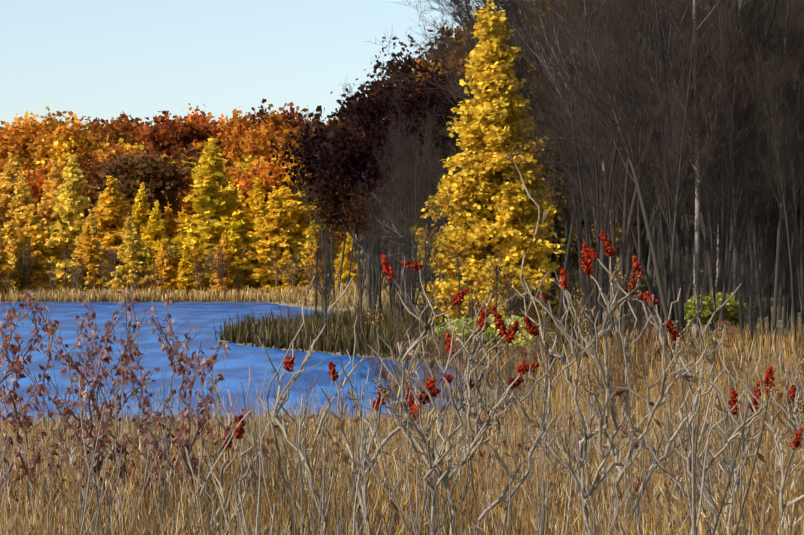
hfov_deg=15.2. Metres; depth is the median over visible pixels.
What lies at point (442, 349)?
brush
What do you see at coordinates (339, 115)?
dark oak
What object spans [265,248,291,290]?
brush
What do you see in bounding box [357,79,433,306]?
bare tree
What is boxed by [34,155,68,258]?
tamarack
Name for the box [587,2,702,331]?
bare tree
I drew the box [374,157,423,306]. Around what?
bare tree
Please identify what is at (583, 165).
bare tree
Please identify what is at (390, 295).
brush
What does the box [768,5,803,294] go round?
bare tree
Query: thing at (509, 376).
brush
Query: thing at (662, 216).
bare tree
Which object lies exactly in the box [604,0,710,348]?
bare tree
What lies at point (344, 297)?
dry shore grass
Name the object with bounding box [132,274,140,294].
brush
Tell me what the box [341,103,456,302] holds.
bare tree
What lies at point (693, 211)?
wood foliage
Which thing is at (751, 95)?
bare tree
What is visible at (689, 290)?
bare tree
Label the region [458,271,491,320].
brush
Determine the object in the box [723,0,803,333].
bare tree
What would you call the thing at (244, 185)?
oak
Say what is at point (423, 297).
brush
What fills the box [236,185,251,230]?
tamarack
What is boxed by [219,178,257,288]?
tamarack
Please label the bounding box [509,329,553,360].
yellow shrub
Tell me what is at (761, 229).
wood foliage
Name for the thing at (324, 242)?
bare tree
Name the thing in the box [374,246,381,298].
bare tree
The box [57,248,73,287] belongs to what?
brush
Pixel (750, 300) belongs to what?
brush
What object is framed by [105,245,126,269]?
brush
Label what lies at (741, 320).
bare tree
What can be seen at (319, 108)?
dark oak
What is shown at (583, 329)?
marsh grass
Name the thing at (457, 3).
bare tree
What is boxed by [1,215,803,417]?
ground
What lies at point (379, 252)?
brush
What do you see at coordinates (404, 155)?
bare tree
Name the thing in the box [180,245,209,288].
tamarack
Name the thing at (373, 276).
bare tree
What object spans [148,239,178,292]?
tamarack
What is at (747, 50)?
bare tree
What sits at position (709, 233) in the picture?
bare tree
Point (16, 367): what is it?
leafy shrub
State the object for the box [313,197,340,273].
tamarack
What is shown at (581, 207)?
bare tree
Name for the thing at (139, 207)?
tamarack
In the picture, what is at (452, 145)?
bare tree
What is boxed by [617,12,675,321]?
bare tree
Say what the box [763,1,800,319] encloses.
bare tree
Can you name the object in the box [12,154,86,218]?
oak
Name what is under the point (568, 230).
bare tree
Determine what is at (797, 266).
bare tree
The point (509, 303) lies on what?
brush
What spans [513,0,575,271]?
bare tree
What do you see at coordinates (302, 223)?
tamarack
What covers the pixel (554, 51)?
bare tree
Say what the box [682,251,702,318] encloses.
brush
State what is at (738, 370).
brush
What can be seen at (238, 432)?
sumac bush
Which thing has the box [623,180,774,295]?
wood foliage
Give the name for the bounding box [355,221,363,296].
bare tree
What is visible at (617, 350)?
brush
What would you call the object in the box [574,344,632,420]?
brush
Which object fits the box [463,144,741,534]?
sumac bush
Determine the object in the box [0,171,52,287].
tamarack
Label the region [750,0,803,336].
bare tree
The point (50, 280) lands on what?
brush
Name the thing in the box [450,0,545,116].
bare tree
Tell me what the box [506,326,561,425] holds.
brush
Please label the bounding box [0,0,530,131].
sky
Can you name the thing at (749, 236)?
bare tree
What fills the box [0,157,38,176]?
oak
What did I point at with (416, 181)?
bare tree
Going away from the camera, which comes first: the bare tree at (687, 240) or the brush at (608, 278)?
the brush at (608, 278)
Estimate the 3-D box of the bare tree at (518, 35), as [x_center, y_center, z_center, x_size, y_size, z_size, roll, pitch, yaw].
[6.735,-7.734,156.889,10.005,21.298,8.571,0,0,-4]
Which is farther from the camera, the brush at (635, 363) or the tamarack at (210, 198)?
the tamarack at (210, 198)
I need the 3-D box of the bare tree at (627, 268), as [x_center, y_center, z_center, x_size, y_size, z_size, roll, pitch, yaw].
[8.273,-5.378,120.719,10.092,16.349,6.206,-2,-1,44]
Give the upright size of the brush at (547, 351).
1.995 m
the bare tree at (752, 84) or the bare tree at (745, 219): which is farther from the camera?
the bare tree at (752, 84)
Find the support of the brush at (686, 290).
on the ground at (309, 307)
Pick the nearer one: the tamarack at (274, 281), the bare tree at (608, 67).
the bare tree at (608, 67)
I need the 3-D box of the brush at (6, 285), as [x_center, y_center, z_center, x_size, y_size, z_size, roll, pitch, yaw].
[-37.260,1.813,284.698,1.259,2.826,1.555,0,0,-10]
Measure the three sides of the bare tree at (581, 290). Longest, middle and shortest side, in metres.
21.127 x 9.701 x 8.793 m
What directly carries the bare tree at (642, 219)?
on the ground at (309, 307)
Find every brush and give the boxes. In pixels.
[0,264,12,295]
[2,273,11,293]
[4,262,18,292]
[11,241,40,289]
[21,269,35,289]
[41,269,55,293]
[49,263,59,292]
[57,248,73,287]
[69,262,84,290]
[70,268,85,291]
[74,261,100,286]
[84,273,95,289]
[96,255,109,290]
[104,246,118,286]
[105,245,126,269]
[111,261,128,281]
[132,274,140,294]
[135,252,149,288]
[141,241,153,283]
[144,269,151,292]
[149,267,170,296]
[158,240,176,279]
[192,262,208,292]
[198,243,229,287]
[201,244,216,289]
[214,248,230,292]
[232,269,244,292]
[236,246,252,289]
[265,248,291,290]
[283,255,304,290]
[289,228,341,335]
[302,235,336,313]
[311,267,336,308]
[334,305,425,441]
[338,242,380,345]
[346,231,402,325]
[358,218,399,321]
[363,228,431,322]
[376,253,400,323]
[380,345,449,430]
[382,221,426,325]
[383,318,437,425]
[386,221,448,341]
[390,283,408,319]
[408,282,428,313]
[412,229,446,310]
[414,327,456,418]
[415,350,466,417]
[421,319,468,414]
[430,332,479,436]
[439,245,471,319]
[444,328,496,411]
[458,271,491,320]
[471,359,504,415]
[475,251,513,346]
[485,365,528,419]
[491,349,519,409]
[493,266,530,317]
[494,345,537,422]
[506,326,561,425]
[510,289,534,316]
[527,314,565,414]
[532,258,578,311]
[551,291,574,322]
[568,243,629,328]
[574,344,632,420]
[576,249,613,320]
[592,340,656,418]
[600,334,631,388]
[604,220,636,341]
[604,255,616,295]
[618,347,646,391]
[622,279,652,351]
[628,217,688,326]
[636,358,690,431]
[643,276,658,327]
[656,218,724,342]
[664,333,700,396]
[673,351,716,409]
[676,276,705,332]
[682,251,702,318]
[702,238,740,291]
[709,276,720,291]
[710,233,779,350]
[715,361,778,443]
[719,350,755,403]
[739,231,783,319]
[739,291,770,338]
[768,353,803,442]
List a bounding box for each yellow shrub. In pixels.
[428,327,459,342]
[444,314,519,361]
[505,315,545,349]
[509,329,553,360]
[684,291,755,336]
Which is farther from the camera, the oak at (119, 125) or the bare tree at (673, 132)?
the oak at (119, 125)
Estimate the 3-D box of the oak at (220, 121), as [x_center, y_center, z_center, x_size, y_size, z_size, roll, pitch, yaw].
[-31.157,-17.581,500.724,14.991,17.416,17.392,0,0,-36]
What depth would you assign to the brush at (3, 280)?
286.46 m
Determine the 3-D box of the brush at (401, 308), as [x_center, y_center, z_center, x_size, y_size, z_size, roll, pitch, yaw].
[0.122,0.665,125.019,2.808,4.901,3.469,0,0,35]
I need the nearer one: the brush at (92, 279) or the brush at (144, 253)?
the brush at (92, 279)
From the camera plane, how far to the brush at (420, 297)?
128.73 m
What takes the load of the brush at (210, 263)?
on the ground at (309, 307)
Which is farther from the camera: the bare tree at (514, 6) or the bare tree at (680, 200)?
the bare tree at (680, 200)
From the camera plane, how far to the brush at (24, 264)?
289.77 m
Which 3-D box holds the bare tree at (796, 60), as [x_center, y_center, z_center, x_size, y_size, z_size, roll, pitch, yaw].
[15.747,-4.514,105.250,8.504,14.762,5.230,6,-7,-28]
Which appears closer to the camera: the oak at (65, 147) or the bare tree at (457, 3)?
the bare tree at (457, 3)
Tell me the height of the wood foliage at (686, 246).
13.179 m
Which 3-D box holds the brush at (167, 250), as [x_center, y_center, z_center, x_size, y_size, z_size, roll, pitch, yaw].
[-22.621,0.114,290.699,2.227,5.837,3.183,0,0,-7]
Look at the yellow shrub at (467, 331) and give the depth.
99.45 m
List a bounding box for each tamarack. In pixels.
[0,146,25,246]
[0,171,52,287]
[0,226,12,275]
[0,243,18,298]
[7,208,63,293]
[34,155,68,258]
[41,154,91,289]
[59,205,112,288]
[63,221,113,291]
[68,176,146,279]
[93,187,104,214]
[103,212,154,293]
[131,182,157,245]
[140,200,178,270]
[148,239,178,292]
[152,138,256,288]
[157,202,178,260]
[169,207,188,269]
[170,243,205,297]
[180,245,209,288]
[204,231,242,294]
[209,215,252,290]
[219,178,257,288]
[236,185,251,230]
[238,186,306,290]
[245,177,269,247]
[249,237,268,290]
[259,155,336,284]
[263,230,295,285]
[267,246,304,291]
[294,220,330,285]
[299,242,330,289]
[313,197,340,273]
[319,241,334,291]
[329,226,343,249]
[334,231,363,288]
[411,0,575,327]
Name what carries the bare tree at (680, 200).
on the ground at (309, 307)
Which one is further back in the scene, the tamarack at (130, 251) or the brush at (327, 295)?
the tamarack at (130, 251)
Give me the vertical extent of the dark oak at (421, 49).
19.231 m
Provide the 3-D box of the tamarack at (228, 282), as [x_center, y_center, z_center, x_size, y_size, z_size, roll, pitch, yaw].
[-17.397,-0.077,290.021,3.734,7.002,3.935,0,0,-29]
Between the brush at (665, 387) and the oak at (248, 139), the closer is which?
the brush at (665, 387)
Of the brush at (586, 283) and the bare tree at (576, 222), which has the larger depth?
the bare tree at (576, 222)
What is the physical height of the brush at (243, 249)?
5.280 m
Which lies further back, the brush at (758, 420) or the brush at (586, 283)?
the brush at (586, 283)
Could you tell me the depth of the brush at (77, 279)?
284.99 m
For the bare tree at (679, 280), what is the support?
on the ground at (309, 307)
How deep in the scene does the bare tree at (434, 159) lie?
140.94 m
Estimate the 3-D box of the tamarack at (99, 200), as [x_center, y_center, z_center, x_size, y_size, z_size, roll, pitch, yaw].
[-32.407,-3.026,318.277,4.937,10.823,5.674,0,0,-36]
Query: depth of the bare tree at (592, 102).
137.48 m
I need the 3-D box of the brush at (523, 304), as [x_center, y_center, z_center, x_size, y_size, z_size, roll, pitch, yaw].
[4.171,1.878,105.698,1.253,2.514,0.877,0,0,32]
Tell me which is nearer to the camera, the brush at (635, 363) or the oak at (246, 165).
the brush at (635, 363)
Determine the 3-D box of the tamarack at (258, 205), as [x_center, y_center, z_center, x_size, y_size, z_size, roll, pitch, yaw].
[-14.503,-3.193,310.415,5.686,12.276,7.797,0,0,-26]
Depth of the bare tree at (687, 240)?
164.07 m
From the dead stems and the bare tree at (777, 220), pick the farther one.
the bare tree at (777, 220)
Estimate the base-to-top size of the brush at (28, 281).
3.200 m
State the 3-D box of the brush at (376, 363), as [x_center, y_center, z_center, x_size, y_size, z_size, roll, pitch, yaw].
[-0.202,1.381,34.358,0.940,1.968,1.161,0,0,-37]
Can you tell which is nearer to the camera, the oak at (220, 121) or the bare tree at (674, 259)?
the bare tree at (674, 259)
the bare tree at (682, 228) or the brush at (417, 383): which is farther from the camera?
the bare tree at (682, 228)
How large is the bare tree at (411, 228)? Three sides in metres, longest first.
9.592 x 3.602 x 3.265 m
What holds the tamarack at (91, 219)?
on the ground at (309, 307)
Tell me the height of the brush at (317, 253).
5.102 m
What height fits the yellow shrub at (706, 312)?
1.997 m
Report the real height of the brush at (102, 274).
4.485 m
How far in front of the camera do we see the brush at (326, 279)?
120.79 m
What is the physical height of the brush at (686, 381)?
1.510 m
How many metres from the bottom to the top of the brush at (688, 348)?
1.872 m
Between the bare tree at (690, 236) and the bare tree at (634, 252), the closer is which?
the bare tree at (634, 252)
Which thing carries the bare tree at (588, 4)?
on the ground at (309, 307)
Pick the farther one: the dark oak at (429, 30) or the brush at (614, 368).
the dark oak at (429, 30)
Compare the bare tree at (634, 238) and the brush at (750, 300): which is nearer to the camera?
the brush at (750, 300)
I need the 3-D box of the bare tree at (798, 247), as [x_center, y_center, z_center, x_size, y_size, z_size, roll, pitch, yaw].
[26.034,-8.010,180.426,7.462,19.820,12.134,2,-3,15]
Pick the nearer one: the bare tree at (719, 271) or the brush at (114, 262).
the bare tree at (719, 271)
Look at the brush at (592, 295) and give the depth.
104.44 m
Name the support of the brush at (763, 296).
on the ground at (309, 307)
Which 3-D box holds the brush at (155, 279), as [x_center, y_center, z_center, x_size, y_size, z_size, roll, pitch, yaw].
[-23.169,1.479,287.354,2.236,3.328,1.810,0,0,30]
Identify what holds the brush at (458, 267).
on the ground at (309, 307)
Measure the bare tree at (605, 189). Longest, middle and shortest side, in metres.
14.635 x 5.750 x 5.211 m
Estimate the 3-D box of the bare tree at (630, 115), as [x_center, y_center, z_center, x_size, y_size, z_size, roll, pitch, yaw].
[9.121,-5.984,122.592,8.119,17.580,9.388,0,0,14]
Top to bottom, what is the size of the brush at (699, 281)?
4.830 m
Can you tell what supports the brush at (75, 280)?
on the ground at (309, 307)
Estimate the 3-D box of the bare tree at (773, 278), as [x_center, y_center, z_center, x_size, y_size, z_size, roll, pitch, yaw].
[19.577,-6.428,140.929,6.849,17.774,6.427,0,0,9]
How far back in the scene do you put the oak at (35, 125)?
412.15 m
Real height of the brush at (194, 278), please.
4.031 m
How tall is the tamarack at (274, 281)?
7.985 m
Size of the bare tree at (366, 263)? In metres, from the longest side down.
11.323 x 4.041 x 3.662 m
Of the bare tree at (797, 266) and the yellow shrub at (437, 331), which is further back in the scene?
the bare tree at (797, 266)
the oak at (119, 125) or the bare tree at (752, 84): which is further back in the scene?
the oak at (119, 125)
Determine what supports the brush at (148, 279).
on the ground at (309, 307)
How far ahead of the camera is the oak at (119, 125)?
438.12 m
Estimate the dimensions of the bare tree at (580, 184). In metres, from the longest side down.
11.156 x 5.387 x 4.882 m
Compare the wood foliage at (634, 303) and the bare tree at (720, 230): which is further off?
the wood foliage at (634, 303)
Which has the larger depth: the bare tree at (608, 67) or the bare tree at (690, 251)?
the bare tree at (690, 251)
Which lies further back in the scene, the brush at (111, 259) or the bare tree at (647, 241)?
the brush at (111, 259)
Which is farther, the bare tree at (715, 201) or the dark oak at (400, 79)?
the dark oak at (400, 79)
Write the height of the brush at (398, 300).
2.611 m
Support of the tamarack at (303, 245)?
on the ground at (309, 307)
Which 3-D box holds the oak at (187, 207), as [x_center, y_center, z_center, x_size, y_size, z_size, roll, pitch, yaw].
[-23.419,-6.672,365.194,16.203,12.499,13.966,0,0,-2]
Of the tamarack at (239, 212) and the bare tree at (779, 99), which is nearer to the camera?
the bare tree at (779, 99)
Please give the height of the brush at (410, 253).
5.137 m
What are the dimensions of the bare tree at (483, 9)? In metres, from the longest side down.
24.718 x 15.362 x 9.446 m
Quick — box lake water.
[0,302,466,423]
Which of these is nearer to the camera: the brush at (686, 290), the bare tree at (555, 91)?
the brush at (686, 290)
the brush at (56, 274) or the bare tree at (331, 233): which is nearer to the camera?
the bare tree at (331, 233)
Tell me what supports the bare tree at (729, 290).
on the ground at (309, 307)
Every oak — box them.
[0,113,40,164]
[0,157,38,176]
[0,160,79,215]
[10,111,89,166]
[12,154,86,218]
[13,111,143,169]
[17,106,65,128]
[31,130,145,166]
[60,142,186,218]
[80,124,151,153]
[81,143,200,231]
[83,111,160,143]
[119,151,191,219]
[134,110,226,160]
[161,152,281,181]
[162,161,202,224]
[171,104,302,242]
[174,103,233,213]
[188,161,303,212]
[213,111,244,129]
[236,155,328,224]
[238,99,302,129]
[258,121,304,150]
[265,106,314,128]
[269,51,479,311]
[276,69,409,280]
[280,143,395,311]
[282,120,338,161]
[307,93,397,189]
[308,108,338,126]
[364,25,459,93]
[370,7,522,127]
[381,55,426,89]
[411,43,459,83]
[427,29,453,61]
[432,0,521,58]
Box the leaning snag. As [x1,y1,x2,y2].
[363,212,445,283]
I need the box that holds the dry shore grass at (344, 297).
[4,268,450,312]
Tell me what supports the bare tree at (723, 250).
on the ground at (309, 307)
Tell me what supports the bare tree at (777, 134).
on the ground at (309, 307)
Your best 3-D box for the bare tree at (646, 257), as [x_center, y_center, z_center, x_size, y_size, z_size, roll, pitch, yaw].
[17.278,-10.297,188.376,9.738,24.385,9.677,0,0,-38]
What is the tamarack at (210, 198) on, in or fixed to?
on the ground at (309, 307)
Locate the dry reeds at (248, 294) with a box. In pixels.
[0,280,328,301]
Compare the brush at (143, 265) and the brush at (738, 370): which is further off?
the brush at (143, 265)
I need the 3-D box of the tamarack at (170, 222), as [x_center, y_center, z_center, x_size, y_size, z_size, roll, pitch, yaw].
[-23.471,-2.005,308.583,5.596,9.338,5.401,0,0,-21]
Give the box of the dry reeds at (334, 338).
[207,302,619,359]
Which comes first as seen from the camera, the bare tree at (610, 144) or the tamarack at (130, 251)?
the bare tree at (610, 144)
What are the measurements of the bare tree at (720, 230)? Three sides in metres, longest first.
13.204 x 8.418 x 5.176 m
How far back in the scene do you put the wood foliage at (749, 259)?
196.99 m
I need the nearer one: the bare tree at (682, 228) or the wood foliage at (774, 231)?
the bare tree at (682, 228)
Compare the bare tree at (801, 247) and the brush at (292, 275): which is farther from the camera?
the brush at (292, 275)
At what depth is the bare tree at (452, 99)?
181.41 m
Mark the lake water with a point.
(204, 315)
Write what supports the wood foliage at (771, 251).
on the ground at (309, 307)
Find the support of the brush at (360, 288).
on the ground at (309, 307)
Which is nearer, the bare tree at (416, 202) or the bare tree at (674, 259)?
the bare tree at (416, 202)
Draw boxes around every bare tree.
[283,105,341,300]
[296,129,335,301]
[301,201,339,289]
[334,80,373,291]
[336,224,383,287]
[339,96,386,284]
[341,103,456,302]
[343,117,388,305]
[345,231,354,293]
[349,227,368,300]
[354,226,388,292]
[355,148,421,305]
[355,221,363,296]
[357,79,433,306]
[364,0,539,116]
[364,120,448,326]
[367,197,394,268]
[374,130,449,228]
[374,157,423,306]
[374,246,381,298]
[375,120,434,326]
[384,123,442,304]
[387,159,452,317]
[390,130,453,280]
[391,0,517,80]
[399,138,448,318]
[402,187,470,346]
[413,11,479,87]
[418,147,451,303]
[420,85,464,274]
[426,0,664,322]
[426,112,475,220]
[428,0,578,89]
[428,0,630,325]
[435,97,477,156]
[437,156,461,301]
[439,0,544,92]
[439,112,482,193]
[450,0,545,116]
[457,0,541,27]
[497,40,647,341]
[500,1,715,306]
[501,0,584,321]
[501,0,646,302]
[502,0,727,349]
[502,45,596,330]
[505,0,641,324]
[505,21,635,329]
[507,0,755,339]
[511,0,606,325]
[511,0,610,304]
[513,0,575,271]
[517,34,611,329]
[517,63,573,328]
[521,0,584,326]
[522,0,783,333]
[522,12,681,331]
[527,0,657,342]
[529,0,713,331]
[530,0,620,274]
[532,4,686,307]
[533,47,651,348]
[533,87,603,250]
[537,0,724,332]
[542,121,581,318]
[545,142,623,275]
[548,1,665,276]
[556,0,726,335]
[558,0,679,301]
[573,0,682,330]
[579,0,736,332]
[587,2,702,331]
[593,69,711,300]
[597,9,707,322]
[602,87,739,342]
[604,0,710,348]
[604,17,690,319]
[611,1,697,263]
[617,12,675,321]
[618,1,689,319]
[620,8,689,317]
[623,0,776,292]
[626,111,678,318]
[628,0,754,346]
[628,12,734,307]
[633,0,717,321]
[636,0,803,332]
[636,4,790,290]
[637,53,788,346]
[642,160,689,247]
[643,0,700,289]
[643,36,803,253]
[645,1,771,319]
[647,0,803,327]
[652,37,779,333]
[656,81,772,342]
[657,0,774,339]
[659,26,788,343]
[660,0,803,337]
[662,35,701,304]
[672,33,803,339]
[673,0,774,324]
[674,50,767,326]
[679,1,796,247]
[680,169,694,292]
[683,18,784,297]
[685,213,691,266]
[686,0,755,295]
[689,0,753,291]
[690,0,801,291]
[692,58,803,346]
[693,117,786,306]
[699,0,797,161]
[699,0,803,283]
[699,1,714,264]
[702,28,779,283]
[702,101,800,282]
[704,0,784,244]
[705,5,779,331]
[708,0,802,293]
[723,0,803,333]
[726,1,801,270]
[727,16,803,346]
[729,43,803,343]
[734,48,803,322]
[744,70,803,328]
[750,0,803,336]
[752,171,778,304]
[753,28,803,323]
[755,5,803,329]
[757,35,785,317]
[761,6,800,311]
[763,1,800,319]
[764,102,801,317]
[766,96,801,311]
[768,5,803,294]
[772,2,802,287]
[774,1,803,305]
[774,5,802,262]
[789,187,799,248]
[795,213,799,271]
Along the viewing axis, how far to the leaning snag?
149.17 m
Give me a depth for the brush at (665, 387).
33.07 m
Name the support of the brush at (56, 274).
on the ground at (309, 307)
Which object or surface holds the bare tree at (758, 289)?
on the ground at (309, 307)
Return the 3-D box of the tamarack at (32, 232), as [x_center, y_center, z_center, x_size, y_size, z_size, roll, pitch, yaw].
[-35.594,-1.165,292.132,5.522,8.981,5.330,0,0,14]
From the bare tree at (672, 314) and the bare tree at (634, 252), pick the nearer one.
the bare tree at (634, 252)
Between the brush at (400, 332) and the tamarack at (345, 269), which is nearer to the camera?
the brush at (400, 332)
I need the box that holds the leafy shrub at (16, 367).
[0,281,252,534]
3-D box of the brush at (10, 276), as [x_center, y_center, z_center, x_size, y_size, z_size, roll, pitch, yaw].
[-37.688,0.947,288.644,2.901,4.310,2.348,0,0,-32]
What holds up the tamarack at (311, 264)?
on the ground at (309, 307)
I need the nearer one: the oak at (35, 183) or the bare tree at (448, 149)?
the bare tree at (448, 149)
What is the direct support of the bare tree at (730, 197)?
on the ground at (309, 307)
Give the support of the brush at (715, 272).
on the ground at (309, 307)
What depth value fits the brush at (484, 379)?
48.31 m
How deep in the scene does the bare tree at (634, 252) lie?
122.27 m
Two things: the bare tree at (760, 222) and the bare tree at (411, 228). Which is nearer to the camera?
the bare tree at (411, 228)
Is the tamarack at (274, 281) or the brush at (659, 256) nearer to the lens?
the brush at (659, 256)
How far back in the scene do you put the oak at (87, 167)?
353.35 m
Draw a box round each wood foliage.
[615,166,693,306]
[618,106,802,303]
[622,186,800,291]
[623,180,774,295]
[647,248,650,274]
[680,223,685,277]
[684,224,692,271]
[748,237,750,276]
[750,187,803,292]
[763,195,803,293]
[764,187,803,268]
[764,213,774,287]
[765,208,803,282]
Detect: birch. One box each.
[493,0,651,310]
[598,0,747,334]
[681,0,801,282]
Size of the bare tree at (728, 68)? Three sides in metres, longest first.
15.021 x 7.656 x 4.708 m
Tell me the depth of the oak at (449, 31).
213.12 m
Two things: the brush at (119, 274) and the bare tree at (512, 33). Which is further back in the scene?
the brush at (119, 274)
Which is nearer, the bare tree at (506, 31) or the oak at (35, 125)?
the bare tree at (506, 31)
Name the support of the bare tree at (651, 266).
on the ground at (309, 307)
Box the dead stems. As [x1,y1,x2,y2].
[0,339,803,534]
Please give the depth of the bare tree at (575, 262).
140.93 m
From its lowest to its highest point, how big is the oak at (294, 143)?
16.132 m
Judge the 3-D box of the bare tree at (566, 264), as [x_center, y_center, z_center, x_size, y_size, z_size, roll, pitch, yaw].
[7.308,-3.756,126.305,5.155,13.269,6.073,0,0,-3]
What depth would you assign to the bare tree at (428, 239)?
108.65 m
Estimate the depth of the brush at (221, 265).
288.06 m
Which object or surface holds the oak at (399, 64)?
on the ground at (309, 307)
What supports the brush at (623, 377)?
on the ground at (309, 307)
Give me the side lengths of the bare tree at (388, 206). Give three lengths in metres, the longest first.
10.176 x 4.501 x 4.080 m
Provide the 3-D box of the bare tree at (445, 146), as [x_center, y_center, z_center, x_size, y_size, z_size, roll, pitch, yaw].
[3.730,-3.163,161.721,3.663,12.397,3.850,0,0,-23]
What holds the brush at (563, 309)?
on the ground at (309, 307)
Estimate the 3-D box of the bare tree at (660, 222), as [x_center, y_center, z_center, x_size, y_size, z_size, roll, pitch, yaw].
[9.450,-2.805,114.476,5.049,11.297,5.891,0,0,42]
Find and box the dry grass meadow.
[450,314,803,411]
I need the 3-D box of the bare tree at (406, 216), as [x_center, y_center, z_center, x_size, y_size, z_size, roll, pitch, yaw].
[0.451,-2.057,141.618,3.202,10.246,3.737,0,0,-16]
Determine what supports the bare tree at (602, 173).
on the ground at (309, 307)
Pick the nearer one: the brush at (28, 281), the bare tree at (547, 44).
the bare tree at (547, 44)
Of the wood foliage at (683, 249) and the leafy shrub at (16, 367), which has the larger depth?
the wood foliage at (683, 249)
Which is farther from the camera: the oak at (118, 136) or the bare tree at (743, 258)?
the oak at (118, 136)
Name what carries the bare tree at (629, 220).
on the ground at (309, 307)
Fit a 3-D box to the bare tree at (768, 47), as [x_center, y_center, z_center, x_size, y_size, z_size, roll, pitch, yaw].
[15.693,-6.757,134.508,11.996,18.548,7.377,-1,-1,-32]
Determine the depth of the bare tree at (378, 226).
193.31 m
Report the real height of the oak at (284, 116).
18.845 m
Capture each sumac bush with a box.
[185,374,259,534]
[257,254,605,534]
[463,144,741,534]
[643,320,803,534]
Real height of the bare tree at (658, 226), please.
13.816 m
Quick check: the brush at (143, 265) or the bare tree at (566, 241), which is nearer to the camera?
the bare tree at (566, 241)
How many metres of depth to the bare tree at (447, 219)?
158.74 m
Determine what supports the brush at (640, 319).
on the ground at (309, 307)
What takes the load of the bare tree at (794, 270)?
on the ground at (309, 307)
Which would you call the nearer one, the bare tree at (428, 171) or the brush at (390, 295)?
the brush at (390, 295)
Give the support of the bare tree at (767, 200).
on the ground at (309, 307)
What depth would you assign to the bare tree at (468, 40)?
206.18 m
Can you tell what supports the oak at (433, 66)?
on the ground at (309, 307)
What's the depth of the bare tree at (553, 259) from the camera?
132.58 m
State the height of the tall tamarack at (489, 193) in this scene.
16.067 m
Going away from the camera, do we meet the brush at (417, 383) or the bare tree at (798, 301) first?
the brush at (417, 383)
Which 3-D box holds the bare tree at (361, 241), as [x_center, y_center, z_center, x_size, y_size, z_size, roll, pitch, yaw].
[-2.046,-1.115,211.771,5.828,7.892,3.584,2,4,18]
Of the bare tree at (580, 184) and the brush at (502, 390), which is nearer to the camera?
the brush at (502, 390)
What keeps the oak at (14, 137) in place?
on the ground at (309, 307)
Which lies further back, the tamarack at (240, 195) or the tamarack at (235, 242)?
the tamarack at (240, 195)
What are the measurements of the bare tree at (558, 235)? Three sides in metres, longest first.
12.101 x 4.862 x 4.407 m
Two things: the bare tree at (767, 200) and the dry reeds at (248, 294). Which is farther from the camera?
the dry reeds at (248, 294)
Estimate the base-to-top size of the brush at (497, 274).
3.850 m
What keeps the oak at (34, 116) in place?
on the ground at (309, 307)
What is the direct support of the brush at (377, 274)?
on the ground at (309, 307)
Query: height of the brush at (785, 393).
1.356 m
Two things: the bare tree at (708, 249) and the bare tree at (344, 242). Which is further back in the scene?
the bare tree at (344, 242)
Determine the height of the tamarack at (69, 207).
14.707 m
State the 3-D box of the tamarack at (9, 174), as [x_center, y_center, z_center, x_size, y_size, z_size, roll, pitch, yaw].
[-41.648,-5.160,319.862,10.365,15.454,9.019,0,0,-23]
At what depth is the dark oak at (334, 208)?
198.45 m
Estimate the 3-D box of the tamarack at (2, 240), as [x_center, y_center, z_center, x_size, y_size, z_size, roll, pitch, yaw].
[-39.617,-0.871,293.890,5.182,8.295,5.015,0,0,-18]
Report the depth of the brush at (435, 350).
42.57 m
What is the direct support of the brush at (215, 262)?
on the ground at (309, 307)
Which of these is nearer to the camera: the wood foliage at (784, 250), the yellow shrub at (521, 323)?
the yellow shrub at (521, 323)
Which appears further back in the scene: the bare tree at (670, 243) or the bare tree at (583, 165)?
the bare tree at (583, 165)
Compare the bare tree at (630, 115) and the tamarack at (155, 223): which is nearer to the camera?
the bare tree at (630, 115)
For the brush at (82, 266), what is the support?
on the ground at (309, 307)
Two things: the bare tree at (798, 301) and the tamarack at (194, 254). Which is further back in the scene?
the tamarack at (194, 254)
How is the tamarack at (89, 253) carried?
on the ground at (309, 307)
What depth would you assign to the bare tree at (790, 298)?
119.65 m
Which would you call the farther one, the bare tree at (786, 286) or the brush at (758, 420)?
the bare tree at (786, 286)
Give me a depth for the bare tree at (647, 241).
172.35 m
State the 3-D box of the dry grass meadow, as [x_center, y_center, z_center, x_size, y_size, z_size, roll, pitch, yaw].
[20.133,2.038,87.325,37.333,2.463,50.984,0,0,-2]
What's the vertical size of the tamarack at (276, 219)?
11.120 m
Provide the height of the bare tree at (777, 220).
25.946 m
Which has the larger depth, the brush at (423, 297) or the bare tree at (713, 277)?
the brush at (423, 297)
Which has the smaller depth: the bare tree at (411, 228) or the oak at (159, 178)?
the bare tree at (411, 228)
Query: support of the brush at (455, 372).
on the ground at (309, 307)
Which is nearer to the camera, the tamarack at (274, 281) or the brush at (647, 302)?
the brush at (647, 302)
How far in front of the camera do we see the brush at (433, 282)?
158.81 m
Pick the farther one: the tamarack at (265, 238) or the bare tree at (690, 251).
the tamarack at (265, 238)
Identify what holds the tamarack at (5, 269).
on the ground at (309, 307)
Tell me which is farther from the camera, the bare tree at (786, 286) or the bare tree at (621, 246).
the bare tree at (786, 286)
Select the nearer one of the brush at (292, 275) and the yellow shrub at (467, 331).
the yellow shrub at (467, 331)
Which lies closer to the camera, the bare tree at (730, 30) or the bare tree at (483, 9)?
the bare tree at (730, 30)
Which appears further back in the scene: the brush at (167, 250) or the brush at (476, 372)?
the brush at (167, 250)
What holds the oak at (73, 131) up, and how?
on the ground at (309, 307)
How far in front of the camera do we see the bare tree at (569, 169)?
132.23 m

